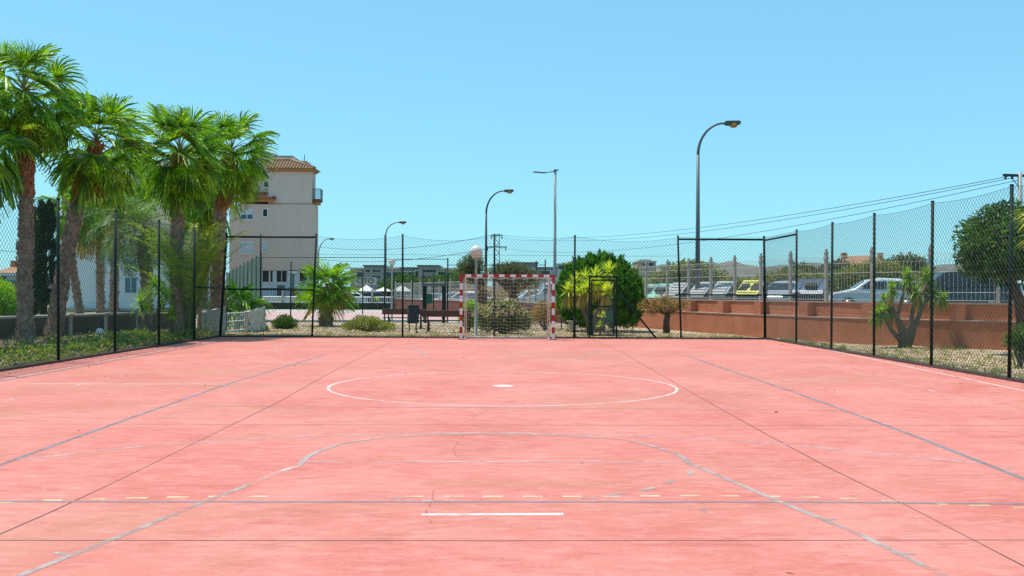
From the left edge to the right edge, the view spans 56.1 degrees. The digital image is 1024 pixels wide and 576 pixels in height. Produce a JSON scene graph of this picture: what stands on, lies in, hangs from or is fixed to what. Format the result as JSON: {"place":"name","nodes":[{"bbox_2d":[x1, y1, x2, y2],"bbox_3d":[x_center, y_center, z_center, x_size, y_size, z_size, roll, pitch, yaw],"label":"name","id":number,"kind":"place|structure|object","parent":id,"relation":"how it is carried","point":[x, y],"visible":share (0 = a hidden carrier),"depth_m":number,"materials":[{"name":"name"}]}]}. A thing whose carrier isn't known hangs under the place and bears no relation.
{"place":"outdoors","nodes":[
{"label":"outdoors","id":0,"kind":"place"},
{"bbox_2d":[0,331,199,365],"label":"garden soil","id":1,"kind":"structure","parent":0,"point":[12,341],"depth_m":27.57,"materials":[{"name":"soil"}]},
{"bbox_2d":[0,275,17,315],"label":"shrub","id":2,"kind":"object","parent":1,"relation":"on","point":[12,303],"visible":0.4,"depth_m":35.40,"materials":[{"name":"green plant"}]},
{"bbox_2d":[0,85,54,223],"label":"fan palm","id":3,"kind":"object","parent":1,"relation":"on","point":[9,176],"visible":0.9,"depth_m":25.25,"materials":[{"name":"green plant"}]},
{"bbox_2d":[0,38,89,345],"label":"fan palm","id":4,"kind":"object","parent":1,"relation":"on","point":[19,60],"visible":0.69,"depth_m":26.15,"materials":[{"name":"green plant"}]},
{"bbox_2d":[0,344,137,366],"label":"garden rocks","id":5,"kind":"object","parent":1,"relation":"on","point":[24,358],"visible":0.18,"depth_m":21.51,"materials":[{"name":"grey stone"}]},
{"bbox_2d":[35,187,107,313],"bbox_3d":[-19.142,-1.446,41.681,3.080,6.203,2.918,0,0,-33],"label":"fan palm","id":6,"kind":"object","parent":1,"relation":"on","point":[67,194],"visible":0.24,"depth_m":41.59,"materials":[{"name":"green plant"}]},
{"bbox_2d":[0,312,154,342],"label":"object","id":7,"kind":"object","parent":1,"relation":"on","point":[94,314],"visible":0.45,"depth_m":30.60,"materials":[{"name":"stone"}]},
{"bbox_2d":[0,313,169,337],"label":"sunken wall","id":8,"kind":"structure","parent":1,"relation":"on","point":[11,329],"depth_m":33.70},
{"bbox_2d":[61,191,131,312],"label":"fan palm","id":9,"kind":"object","parent":1,"relation":"on","point":[101,280],"visible":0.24,"depth_m":43.56,"materials":[{"name":"green plant"}]},
{"bbox_2d":[35,86,158,343],"bbox_3d":[-12.145,-2.161,27.792,3.708,7.551,3.724,0,0,-1],"label":"fan palm","id":10,"kind":"object","parent":1,"relation":"on","point":[91,172],"visible":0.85,"depth_m":27.57,"materials":[{"name":"green plant"}]},
{"bbox_2d":[0,326,224,366],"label":"ground cover","id":11,"kind":"object","parent":1,"relation":"on","point":[39,346],"visible":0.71,"depth_m":24.70,"materials":[{"name":"green plant"}]},
{"bbox_2d":[82,186,199,329],"bbox_3d":[-13.120,-0.958,33.767,3.916,5.143,4.388,0,0,-1],"label":"feather palm","id":12,"kind":"object","parent":1,"relation":"on","point":[143,213],"visible":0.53,"depth_m":33.50,"materials":[{"name":"green plant"}]},
{"bbox_2d":[128,273,182,335],"bbox_3d":[-11.234,0.516,30.385,1.974,2.216,1.455,0,0,19],"label":"yucca","id":13,"kind":"object","parent":1,"relation":"on","point":[161,301],"visible":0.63,"depth_m":30.27,"materials":[{"name":"green plant"}]},
{"bbox_2d":[126,102,234,337],"bbox_3d":[-10.637,-2.131,30.902,3.407,7.470,3.305,0,0,20],"label":"fan palm","id":14,"kind":"object","parent":1,"relation":"on","point":[180,181],"visible":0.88,"depth_m":30.52,"materials":[{"name":"green plant"}]},
{"bbox_2d":[118,218,251,337],"bbox_3d":[-10.454,-0.387,31.140,4.066,3.985,3.825,0,0,-1],"label":"areca palm","id":15,"kind":"object","parent":1,"relation":"on","point":[212,232],"visible":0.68,"depth_m":30.72,"materials":[{"name":"green plant"}]},
{"bbox_2d":[37,305,563,337],"bbox_3d":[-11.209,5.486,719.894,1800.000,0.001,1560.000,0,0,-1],"label":"ground","id":16,"kind":"structure","parent":0,"point":[87,312],"depth_m":73.59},
{"bbox_2d":[0,261,16,272],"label":"villa","id":17,"kind":"object","parent":16,"relation":"on","point":[11,271],"visible":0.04,"depth_m":150.53,"materials":[{"name":"paint"}]},
{"bbox_2d":[0,273,51,300],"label":"white house","id":18,"kind":"structure","parent":16,"relation":"on","point":[13,275],"depth_m":108.89,"materials":[{"name":"paint"}]},
{"bbox_2d":[62,155,213,310],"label":"apartment wing","id":19,"kind":"structure","parent":16,"relation":"on","point":[72,304],"depth_m":73.66,"materials":[{"name":"paint"}]},
{"bbox_2d":[124,277,137,293],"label":"window","id":20,"kind":"structure","parent":19,"relation":"in","point":[127,281],"depth_m":73.65,"materials":[{"name":"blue glass"}]},
{"bbox_2d":[229,153,322,301],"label":"apartment block","id":21,"kind":"structure","parent":16,"relation":"on","point":[288,203],"depth_m":89.72,"materials":[{"name":"paint"}]},
{"bbox_2d":[240,241,253,253],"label":"window","id":22,"kind":"structure","parent":21,"relation":"in","point":[251,243],"depth_m":89.62,"materials":[{"name":"grey glass"}]},
{"bbox_2d":[241,209,253,219],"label":"window","id":23,"kind":"structure","parent":21,"relation":"in","point":[248,215],"depth_m":89.64,"materials":[{"name":"white glass"}]},
{"bbox_2d":[276,270,287,282],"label":"window","id":24,"kind":"structure","parent":21,"relation":"in","point":[278,273],"depth_m":90.01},
{"bbox_2d":[262,289,394,309],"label":"wall","id":25,"kind":"structure","parent":16,"relation":"on","point":[371,305],"depth_m":84.15,"materials":[{"name":"stone"}]},
{"bbox_2d":[363,292,387,301],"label":"parked car","id":26,"kind":"object","parent":16,"relation":"on","point":[368,294],"visible":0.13,"depth_m":103.06,"materials":[{"name":"grey metal"}]},
{"bbox_2d":[352,277,409,301],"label":"terrace bar","id":27,"kind":"object","parent":16,"relation":"on","point":[366,288],"visible":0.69,"depth_m":128.10,"materials":[{"name":"white wood"}]},
{"bbox_2d":[377,275,413,295],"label":"tree","id":28,"kind":"object","parent":16,"relation":"on","point":[389,285],"visible":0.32,"depth_m":147.16,"materials":[{"name":"green plant"}]},
{"bbox_2d":[385,221,405,301],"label":"street lamp","id":29,"kind":"object","parent":16,"relation":"on","point":[402,222],"visible":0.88,"depth_m":99.79,"materials":[{"name":"metal"}]},
{"bbox_2d":[379,272,425,296],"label":"tree","id":30,"kind":"object","parent":16,"relation":"on","point":[410,279],"visible":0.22,"depth_m":149.29,"materials":[{"name":"green plant"}]},
{"bbox_2d":[350,265,461,298],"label":"modern building","id":31,"kind":"structure","parent":16,"relation":"on","point":[374,270],"depth_m":199.78,"materials":[{"name":"concrete"}]},
{"bbox_2d":[414,274,455,292],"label":"tree","id":32,"kind":"object","parent":16,"relation":"on","point":[436,281],"visible":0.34,"depth_m":149.26,"materials":[{"name":"green plant"}]},
{"bbox_2d":[434,270,473,292],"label":"tree","id":33,"kind":"object","parent":16,"relation":"on","point":[455,277],"visible":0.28,"depth_m":151.10,"materials":[{"name":"green plant"}]},
{"bbox_2d":[487,233,506,283],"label":"pylon","id":34,"kind":"object","parent":16,"relation":"on","point":[499,246],"visible":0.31,"depth_m":199.52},
{"bbox_2d":[499,178,1010,240],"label":"power line","id":35,"kind":"object","parent":34,"relation":"attached to","point":[809,215],"visible":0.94,"depth_m":83.68,"materials":[{"name":"metal"}]},
{"bbox_2d":[394,299,628,326],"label":"boundary wall","id":36,"kind":"structure","parent":16,"relation":"on","point":[453,305],"depth_m":68.45,"materials":[{"name":"brick"}]},
{"bbox_2d":[395,274,557,302],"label":"bar fence","id":37,"kind":"object","parent":36,"relation":"on","point":[450,288],"visible":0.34,"depth_m":66.72,"materials":[{"name":"metal"}]},
{"bbox_2d":[495,262,558,298],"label":"industrial hall","id":38,"kind":"structure","parent":16,"relation":"on","point":[548,269],"depth_m":261.16,"materials":[{"name":"concrete"}]},
{"bbox_2d":[840,253,883,290],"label":"villa","id":39,"kind":"object","parent":16,"relation":"on","point":[857,259],"visible":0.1,"depth_m":234.63,"materials":[{"name":"beige paint"}]},
{"bbox_2d":[196,310,536,322],"bbox_3d":[-10.433,1.813,65.887,25.200,0.004,34.900,0,0,-1],"label":"court","id":40,"kind":"object","parent":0,"point":[298,315],"visible":0.12,"depth_m":63.39,"materials":[{"name":"concrete"}]},
{"bbox_2d":[226,254,261,315],"bbox_3d":[-15.668,-0.023,55.764,0.074,3.484,13.126,0,0,-24],"label":"windscreen fence","id":41,"kind":"object","parent":40,"relation":"on","point":[245,275],"visible":0.38,"depth_m":53.59,"materials":[{"name":"green paint"}]},
{"bbox_2d":[388,258,395,319],"bbox_3d":[-6.552,0.056,52.405,0.400,3.370,0.400,0,0,-1],"label":"globe lamp","id":42,"kind":"object","parent":40,"relation":"on","point":[391,262],"visible":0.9,"depth_m":52.36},
{"bbox_2d":[260,234,545,321],"bbox_3d":[-5.416,-0.438,57.124,14.745,4.420,17.673,0,0,-1],"label":"court fence","id":43,"kind":"object","parent":40,"relation":"on","point":[384,257],"visible":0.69,"depth_m":48.30,"materials":[{"name":"metal"}]},
{"bbox_2d":[0,337,1023,575],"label":"sports court","id":44,"kind":"object","parent":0,"point":[332,456],"visible":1,"depth_m":8.44,"materials":[{"name":"paint"}]},
{"bbox_2d":[3,337,995,572],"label":"leaf litter","id":45,"kind":"object","parent":44,"relation":"on","point":[503,339],"visible":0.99,"depth_m":20.16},
{"bbox_2d":[458,274,556,339],"bbox_3d":[-0.157,0.611,31.117,3.149,2.082,0.938,0,0,-1],"label":"handball goal","id":46,"kind":"object","parent":44,"relation":"on","point":[506,276],"visible":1,"depth_m":30.88,"materials":[{"name":"white paint"}]},
{"bbox_2d":[0,335,1023,382],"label":"kerb","id":47,"kind":"structure","parent":44,"relation":"on","point":[767,338],"depth_m":25.01,"materials":[{"name":"concrete"}]},
{"bbox_2d":[0,189,225,368],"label":"chain link fence","id":48,"kind":"object","parent":47,"relation":"on","point":[58,254],"visible":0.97,"depth_m":22.62,"materials":[{"name":"metal"}]},
{"bbox_2d":[220,233,764,337],"bbox_3d":[-0.593,-0.055,31.766,18.044,3.422,0.102,0,0,-1],"label":"chain link fence","id":49,"kind":"object","parent":47,"relation":"on","point":[494,283],"visible":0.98,"depth_m":31.76,"materials":[{"name":"metal"}]},
{"bbox_2d":[588,276,616,338],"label":"wire gate","id":50,"kind":"structure","parent":49,"relation":"attached to","point":[614,319],"depth_m":31.77,"materials":[{"name":"metal"}]},
{"bbox_2d":[764,184,1023,380],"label":"chain link fence","id":51,"kind":"object","parent":47,"relation":"on","point":[1011,207],"visible":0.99,"depth_m":21.05,"materials":[{"name":"metal"}]},
{"bbox_2d":[0,0,1023,286],"label":"sky","id":52,"kind":"structure","parent":0,"point":[417,113],"materials":[{"name":"blue"}]},
{"bbox_2d":[160,322,1023,378],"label":"gravel bed","id":53,"kind":"object","parent":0,"point":[646,331],"visible":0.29,"depth_m":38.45,"materials":[{"name":"gravel"}]},
{"bbox_2d":[32,198,56,314],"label":"cypress","id":54,"kind":"object","parent":53,"relation":"on","point":[47,245],"visible":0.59,"depth_m":39.46,"materials":[{"name":"green plant"}]},
{"bbox_2d":[86,153,161,312],"bbox_3d":[-16.189,-1.997,39.756,3.683,7.255,3.528,0,0,-1],"label":"fan palm","id":55,"kind":"object","parent":53,"relation":"on","point":[109,230],"visible":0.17,"depth_m":39.59,"materials":[{"name":"green plant"}]},
{"bbox_2d":[159,154,243,328],"bbox_3d":[-12.175,-1.824,37.721,3.238,6.922,3.414,1,0,-43],"label":"fan palm","id":56,"kind":"object","parent":53,"relation":"on","point":[206,220],"visible":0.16,"depth_m":37.58,"materials":[{"name":"green plant"}]},
{"bbox_2d":[200,306,225,334],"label":"stone pier","id":57,"kind":"structure","parent":53,"relation":"on","point":[215,320],"depth_m":32.71,"materials":[{"name":"stone"}]},
{"bbox_2d":[185,110,279,329],"bbox_3d":[-9.788,-2.357,33.326,3.452,7.959,3.489,0,0,-1],"label":"fan palm","id":58,"kind":"object","parent":53,"relation":"on","point":[239,175],"visible":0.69,"depth_m":33.14,"materials":[{"name":"green plant"}]},
{"bbox_2d":[225,311,244,332],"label":"picket gate","id":59,"kind":"structure","parent":53,"relation":"on","point":[229,321],"depth_m":34.06,"materials":[{"name":"metal"}]},
{"bbox_2d":[203,277,275,331],"bbox_3d":[-10.554,0.938,36.811,2.709,2.675,2.826,0,0,-1],"label":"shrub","id":60,"kind":"object","parent":53,"relation":"on","point":[241,299],"visible":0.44,"depth_m":36.68,"materials":[{"name":"green plant"}]},
{"bbox_2d":[243,306,265,331],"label":"stone pier","id":61,"kind":"structure","parent":53,"relation":"on","point":[250,326],"depth_m":35.88,"materials":[{"name":"stone"}]},
{"bbox_2d":[271,313,299,328],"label":"shrub","id":62,"kind":"object","parent":53,"relation":"on","point":[283,320],"visible":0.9,"depth_m":39.20,"materials":[{"name":"green plant"}]},
{"bbox_2d":[293,257,361,325],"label":"fan palm","id":63,"kind":"object","parent":53,"relation":"on","point":[349,300],"visible":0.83,"depth_m":42.51,"materials":[{"name":"green plant"}]},
{"bbox_2d":[340,314,395,331],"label":"shrub","id":64,"kind":"object","parent":53,"relation":"on","point":[369,321],"visible":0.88,"depth_m":36.59,"materials":[{"name":"green plant"}]},
{"bbox_2d":[382,309,426,327],"bbox_3d":[-4.479,1.276,40.178,1.850,0.841,0.628,0,0,-1],"label":"park bench","id":65,"kind":"object","parent":53,"relation":"on","point":[392,311],"visible":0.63,"depth_m":39.94,"materials":[{"name":"brown wood"}]},
{"bbox_2d":[407,305,419,332],"bbox_3d":[-3.688,1.157,35.946,0.475,1.029,0.380,0,0,-13],"label":"litter bin","id":66,"kind":"object","parent":53,"relation":"on","point":[415,312],"visible":0.8,"depth_m":35.78,"materials":[{"name":"metal"}]},
{"bbox_2d":[421,283,446,322],"bbox_3d":[-3.839,0.752,47.513,1.272,1.948,0.260,0,0,-1],"label":"entrance frame","id":67,"kind":"object","parent":53,"relation":"on","point":[427,297],"visible":0.89,"depth_m":47.48,"materials":[{"name":"green paint"}]},
{"bbox_2d":[420,310,472,331],"bbox_3d":[-2.476,1.265,36.509,1.950,0.841,0.628,0,0,1],"label":"park bench","id":68,"kind":"object","parent":53,"relation":"on","point":[444,312],"visible":0.62,"depth_m":36.28,"materials":[{"name":"brown wood"}]},
{"bbox_2d":[456,299,480,331],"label":"shrub","id":69,"kind":"object","parent":53,"relation":"on","point":[471,303],"visible":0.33,"depth_m":36.83,"materials":[{"name":"green plant"}]},
{"bbox_2d":[453,254,486,312],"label":"olive tree","id":70,"kind":"object","parent":53,"relation":"on","point":[468,271],"visible":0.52,"depth_m":43.85,"materials":[{"name":"green plant"}]},
{"bbox_2d":[470,245,482,335],"bbox_3d":[-1.245,0.091,33.285,0.450,3.137,0.450,0,0,-1],"label":"globe lamp","id":71,"kind":"object","parent":53,"relation":"on","point":[476,252],"visible":0.87,"depth_m":33.23,"materials":[{"name":"metal"}]},
{"bbox_2d":[472,296,533,333],"bbox_3d":[-0.355,1.031,35.204,2.417,1.567,1.404,0,0,-1],"label":"oleander","id":72,"kind":"object","parent":53,"relation":"on","point":[504,307],"visible":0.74,"depth_m":34.97,"materials":[{"name":"green plant"}]},
{"bbox_2d":[477,284,540,306],"bbox_3d":[-0.199,0.726,43.046,3.144,2.012,0.944,0,0,-1],"label":"shrub","id":73,"kind":"object","parent":53,"relation":"on","point":[511,292],"visible":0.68,"depth_m":42.94,"materials":[{"name":"green plant"}]},
{"bbox_2d":[0,324,1023,378],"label":"dry grass","id":74,"kind":"structure","parent":53,"relation":"on","point":[263,334],"depth_m":25.76,"materials":[{"name":"beige plant"}]},
{"bbox_2d":[483,258,545,318],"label":"olive tree","id":75,"kind":"object","parent":53,"relation":"on","point":[512,267],"visible":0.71,"depth_m":45.92,"materials":[{"name":"green plant"}]},
{"bbox_2d":[527,299,559,329],"bbox_3d":[1.229,1.061,38.998,1.525,1.308,0.981,0,0,-1],"label":"shrub","id":76,"kind":"object","parent":53,"relation":"on","point":[534,313],"visible":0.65,"depth_m":38.92,"materials":[{"name":"plant"}]},
{"bbox_2d":[560,258,618,334],"bbox_3d":[2.784,0.275,34.555,2.412,2.859,1.688,0,0,-1],"label":"yucca","id":77,"kind":"object","parent":53,"relation":"on","point":[606,299],"visible":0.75,"depth_m":34.56,"materials":[{"name":"green plant"}]},
{"bbox_2d":[555,249,645,330],"bbox_3d":[3.551,0.034,38.339,3.906,3.349,3.800,0,0,-1],"label":"rounded broadleaf bush","id":78,"kind":"object","parent":53,"relation":"on","point":[636,293],"visible":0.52,"depth_m":37.40,"materials":[{"name":"green plant"}]},
{"bbox_2d":[602,302,612,333],"bbox_3d":[3.580,1.104,35.654,0.460,1.180,0.360,0,0,-1],"label":"utility cabinet","id":79,"kind":"object","parent":53,"relation":"on","point":[608,312],"visible":0.34,"depth_m":35.48,"materials":[{"name":"metal"}]},
{"bbox_2d":[637,292,691,332],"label":"tree","id":80,"kind":"object","parent":53,"relation":"on","point":[672,308],"visible":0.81,"depth_m":36.31,"materials":[{"name":"brown plant"}]},
{"bbox_2d":[629,299,1015,349],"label":"retaining wall","id":81,"kind":"structure","parent":53,"relation":"on","point":[711,321],"depth_m":30.33,"materials":[{"name":"brick"}]},
{"bbox_2d":[639,245,1022,302],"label":"bar fence","id":82,"kind":"object","parent":81,"relation":"on","point":[710,270],"visible":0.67,"depth_m":34.18,"materials":[{"name":"metal"},{"name":"grey paint"}]},
{"bbox_2d":[866,264,949,347],"bbox_3d":[11.165,0.508,27.006,2.603,2.416,1.167,0,0,-1],"label":"yucca","id":83,"kind":"object","parent":53,"relation":"on","point":[916,297],"visible":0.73,"depth_m":26.93,"materials":[{"name":"green plant"}]},
{"bbox_2d":[947,197,1023,346],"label":"broadleaf tree","id":84,"kind":"object","parent":53,"relation":"on","point":[970,265],"visible":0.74,"depth_m":24.41,"materials":[{"name":"green plant"}]},
{"bbox_2d":[1001,323,1023,367],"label":"shrub","id":85,"kind":"object","parent":53,"relation":"on","point":[1016,342],"visible":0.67,"depth_m":19.61,"materials":[{"name":"green plant"}]},
{"bbox_2d":[319,261,964,290],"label":"hills","id":86,"kind":"structure","parent":0,"point":[745,273],"depth_m":373.42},
{"bbox_2d":[632,259,656,277],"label":"white house","id":87,"kind":"structure","parent":86,"relation":"on","point":[635,263],"depth_m":300.71,"materials":[{"name":"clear paint"}]},
{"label":"street","id":88,"kind":"structure","parent":0,"visible":0},
{"bbox_2d":[446,291,490,300],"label":"parked car","id":89,"kind":"object","parent":88,"relation":"on","point":[454,298],"visible":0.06,"depth_m":73.24,"materials":[{"name":"white metal"}]},
{"bbox_2d":[453,286,508,298],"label":"hedge","id":90,"kind":"object","parent":88,"relation":"on","point":[500,293],"visible":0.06,"depth_m":94.69,"materials":[{"name":"green plant"}]},
{"bbox_2d":[485,189,513,283],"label":"street lamp","id":91,"kind":"object","parent":88,"relation":"on","point":[509,191],"visible":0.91,"depth_m":74.93,"materials":[{"name":"metal"}]},
{"bbox_2d":[533,169,558,281],"bbox_3d":[2.029,-2.771,58.055,1.520,8.765,0.300,0,0,-1],"label":"street lamp","id":92,"kind":"object","parent":88,"relation":"on","point":[554,237],"visible":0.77,"depth_m":57.99,"materials":[{"name":"metal"}]},
{"bbox_2d":[527,282,586,302],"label":"parked car","id":93,"kind":"object","parent":88,"relation":"on","point":[540,293],"visible":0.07,"depth_m":65.08,"materials":[{"name":"white metal"}]},
{"bbox_2d":[648,283,671,298],"bbox_3d":[7.330,0.511,47.100,0.980,1.562,1.192,0,0,41],"label":"recycling container","id":94,"kind":"object","parent":88,"relation":"on","point":[654,293],"visible":0.28,"depth_m":46.88,"materials":[{"name":"plastic"}]},
{"bbox_2d":[664,283,691,298],"bbox_3d":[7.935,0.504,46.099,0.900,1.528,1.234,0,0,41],"label":"parked car","id":95,"kind":"object","parent":88,"relation":"on","point":[677,291],"visible":0.3,"depth_m":45.89,"materials":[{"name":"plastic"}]},
{"bbox_2d":[690,282,715,298],"bbox_3d":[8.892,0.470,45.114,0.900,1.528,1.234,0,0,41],"label":"parked car","id":96,"kind":"object","parent":88,"relation":"on","point":[694,291],"visible":0.24,"depth_m":44.83,"materials":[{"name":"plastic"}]},
{"bbox_2d":[695,120,740,289],"bbox_3d":[9.658,-3.314,45.175,2.152,9.116,0.380,0,0,-1],"label":"street lamp","id":97,"kind":"object","parent":88,"relation":"on","point":[733,123],"visible":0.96,"depth_m":45.09,"materials":[{"name":"metal"}]},
{"bbox_2d":[712,281,737,299],"bbox_3d":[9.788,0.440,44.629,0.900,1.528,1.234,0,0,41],"label":"parked car","id":98,"kind":"object","parent":88,"relation":"on","point":[724,286],"visible":0.29,"depth_m":44.38,"materials":[{"name":"metal"}]},
{"bbox_2d":[736,280,768,299],"bbox_3d":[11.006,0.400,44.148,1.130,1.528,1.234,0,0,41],"label":"parked car","id":99,"kind":"object","parent":88,"relation":"on","point":[745,287],"visible":0.31,"depth_m":43.97,"materials":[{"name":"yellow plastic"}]},
{"bbox_2d":[767,281,793,300],"bbox_3d":[14.385,0.353,50.233,2.080,1.480,4.330,0,0,34],"label":"parked car","id":100,"kind":"object","parent":88,"relation":"on","point":[778,287],"visible":0.12,"depth_m":49.23,"materials":[{"name":"silver metal"}]},
{"bbox_2d":[783,260,821,274],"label":"tree","id":101,"kind":"object","parent":88,"relation":"on","point":[808,268],"visible":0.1,"depth_m":74.81,"materials":[{"name":"green plant"}]},
{"bbox_2d":[792,278,829,300],"bbox_3d":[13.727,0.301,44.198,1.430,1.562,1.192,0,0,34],"label":"parked car","id":102,"kind":"object","parent":88,"relation":"on","point":[812,291],"visible":0.39,"depth_m":43.84,"materials":[{"name":"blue metal"}]},
{"bbox_2d":[642,257,1023,292],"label":"hedge","id":103,"kind":"object","parent":88,"relation":"on","point":[672,273],"visible":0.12,"depth_m":59.65,"materials":[{"name":"green plant"}]},
{"bbox_2d":[818,258,860,278],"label":"tree","id":104,"kind":"object","parent":88,"relation":"on","point":[836,261],"visible":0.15,"depth_m":77.85,"materials":[{"name":"green plant"}]},
{"bbox_2d":[829,278,922,301],"bbox_3d":[16.888,0.289,44.769,4.110,1.530,2.080,0,0,13],"label":"parked car","id":105,"kind":"object","parent":88,"relation":"on","point":[877,287],"visible":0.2,"depth_m":44.06,"materials":[{"name":"white metal"}]},
{"bbox_2d":[885,251,935,280],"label":"tree","id":106,"kind":"object","parent":88,"relation":"on","point":[909,264],"visible":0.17,"depth_m":79.81,"materials":[{"name":"green plant"}]},
{"bbox_2d":[924,270,1007,304],"bbox_3d":[21.468,0.109,46.341,4.510,1.950,2.080,0,0,9],"label":"parked car","id":107,"kind":"object","parent":88,"relation":"on","point":[958,286],"visible":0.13,"depth_m":45.52,"materials":[{"name":"grey metal"}]},
{"bbox_2d":[1003,171,1023,218],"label":"utility pole","id":108,"kind":"object","parent":88,"relation":"on","point":[1019,175],"visible":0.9,"depth_m":62.48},
{"bbox_2d":[497,176,1007,237],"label":"power line","id":109,"kind":"object","parent":108,"relation":"attached to","point":[804,212],"visible":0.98,"depth_m":83.94,"materials":[{"name":"metal"}]},
{"bbox_2d":[497,180,1017,251],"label":"power line","id":110,"kind":"object","parent":108,"relation":"hanging from","point":[823,220],"visible":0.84,"depth_m":80.84,"materials":[{"name":"metal"}]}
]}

